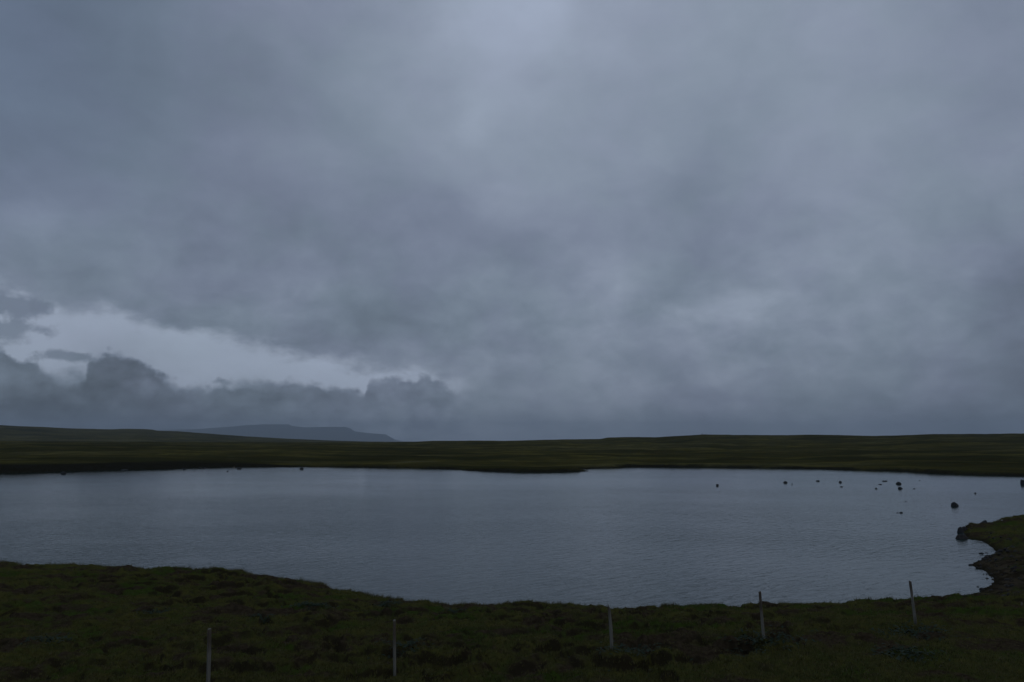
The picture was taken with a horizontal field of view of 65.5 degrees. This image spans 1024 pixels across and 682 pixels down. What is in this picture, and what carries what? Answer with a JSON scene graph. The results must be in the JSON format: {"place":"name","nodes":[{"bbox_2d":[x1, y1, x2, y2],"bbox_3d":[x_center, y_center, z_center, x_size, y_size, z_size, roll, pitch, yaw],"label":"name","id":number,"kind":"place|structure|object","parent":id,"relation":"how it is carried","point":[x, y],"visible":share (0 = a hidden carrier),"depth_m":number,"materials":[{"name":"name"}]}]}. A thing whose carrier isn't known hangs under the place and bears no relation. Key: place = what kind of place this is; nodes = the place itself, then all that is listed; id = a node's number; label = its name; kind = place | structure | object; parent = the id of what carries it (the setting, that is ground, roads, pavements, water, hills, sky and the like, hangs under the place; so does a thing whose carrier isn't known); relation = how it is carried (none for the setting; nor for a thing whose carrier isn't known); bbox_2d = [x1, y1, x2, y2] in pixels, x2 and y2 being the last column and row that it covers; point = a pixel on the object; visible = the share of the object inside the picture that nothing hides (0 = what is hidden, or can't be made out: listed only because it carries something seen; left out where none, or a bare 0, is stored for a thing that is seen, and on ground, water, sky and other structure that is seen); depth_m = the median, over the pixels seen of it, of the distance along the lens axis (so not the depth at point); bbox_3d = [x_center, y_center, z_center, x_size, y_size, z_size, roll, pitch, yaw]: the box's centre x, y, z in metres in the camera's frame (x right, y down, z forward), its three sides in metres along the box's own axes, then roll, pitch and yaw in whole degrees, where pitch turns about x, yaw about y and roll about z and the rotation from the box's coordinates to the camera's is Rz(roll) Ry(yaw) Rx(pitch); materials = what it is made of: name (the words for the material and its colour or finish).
{"place":"outdoors","nodes":[
{"label":"outdoors","id":0,"kind":"place"},
{"bbox_2d":[157,424,403,441],"bbox_3d":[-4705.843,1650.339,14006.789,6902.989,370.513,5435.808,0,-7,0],"label":"mountain","id":1,"kind":"structure","parent":0,"point":[286,431],"depth_m":13458.70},
{"bbox_2d":[0,559,915,607],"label":"bank grass","id":2,"kind":"structure","parent":0,"point":[361,592],"depth_m":33.28,"materials":[{"name":"green plant"}]},
{"bbox_2d":[0,467,1023,608],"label":"lake water","id":3,"kind":"structure","parent":0,"point":[627,537],"depth_m":62.49,"materials":[{"name":"grey liquid"}]},
{"bbox_2d":[0,425,1023,681],"bbox_3d":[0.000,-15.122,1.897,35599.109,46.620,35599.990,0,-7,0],"label":"ground","id":4,"kind":"structure","parent":0,"point":[36,449],"depth_m":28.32,"materials":[{"name":"green plant"}]},
{"bbox_2d":[206,628,210,681],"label":"fence post","id":5,"kind":"object","parent":4,"relation":"on","point":[208,673],"visible":1,"depth_m":16.49,"materials":[{"name":"grey wood"}]},
{"bbox_2d":[393,619,395,676],"bbox_3d":[-2.539,6.851,17.277,0.105,1.561,0.070,1,-7,-11],"label":"fence post","id":6,"kind":"object","parent":4,"relation":"on","point":[394,647],"visible":0.93,"depth_m":17.27,"materials":[{"name":"grey wood"}]},
{"bbox_2d":[17,600,967,670],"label":"ground herbs","id":7,"kind":"object","parent":4,"relation":"on","point":[628,649],"visible":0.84,"depth_m":18.74,"materials":[{"name":"green plant"}]},
{"bbox_2d":[608,605,612,648],"bbox_3d":[2.210,6.536,17.823,0.089,1.298,0.075,-2,-7,0],"label":"fence post","id":8,"kind":"object","parent":4,"relation":"on","point":[610,628],"visible":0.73,"depth_m":17.82,"materials":[{"name":"grey wood"}]},
{"bbox_2d":[758,591,764,637],"bbox_3d":[5.897,6.686,18.717,0.157,1.572,0.081,0,-7,0],"label":"fence post","id":9,"kind":"object","parent":4,"relation":"on","point":[761,614],"visible":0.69,"depth_m":18.73,"materials":[{"name":"grey wood"}]},
{"bbox_2d":[909,581,916,623],"bbox_3d":[9.996,6.646,19.827,0.164,1.328,0.079,0,-7,0],"label":"fence post","id":10,"kind":"object","parent":4,"relation":"on","point":[913,604],"visible":0.81,"depth_m":19.82,"materials":[{"name":"grey wood"}]},
{"bbox_2d":[957,527,963,532],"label":"boulder","id":11,"kind":"object","parent":4,"relation":"on","point":[960,530],"visible":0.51,"depth_m":59.56,"materials":[{"name":"grey stone"}]},
{"bbox_2d":[955,534,967,538],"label":"boulder","id":12,"kind":"object","parent":4,"relation":"on","point":[960,536],"visible":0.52,"depth_m":55.85,"materials":[{"name":"grey stone"}]},
{"bbox_2d":[962,528,1023,595],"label":"shore pebbles","id":13,"kind":"object","parent":4,"relation":"on","point":[985,557],"visible":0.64,"depth_m":42.70,"materials":[{"name":"grey stone"}]},
{"bbox_2d":[964,515,1023,562],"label":"headland grass","id":14,"kind":"structure","parent":4,"relation":"on","point":[1001,529],"depth_m":58.23,"materials":[{"name":"green plant"}]},
{"bbox_2d":[0,0,1023,440],"label":"sky","id":15,"kind":"structure","parent":0,"point":[402,220],"materials":[{"name":"grey"}]}
]}

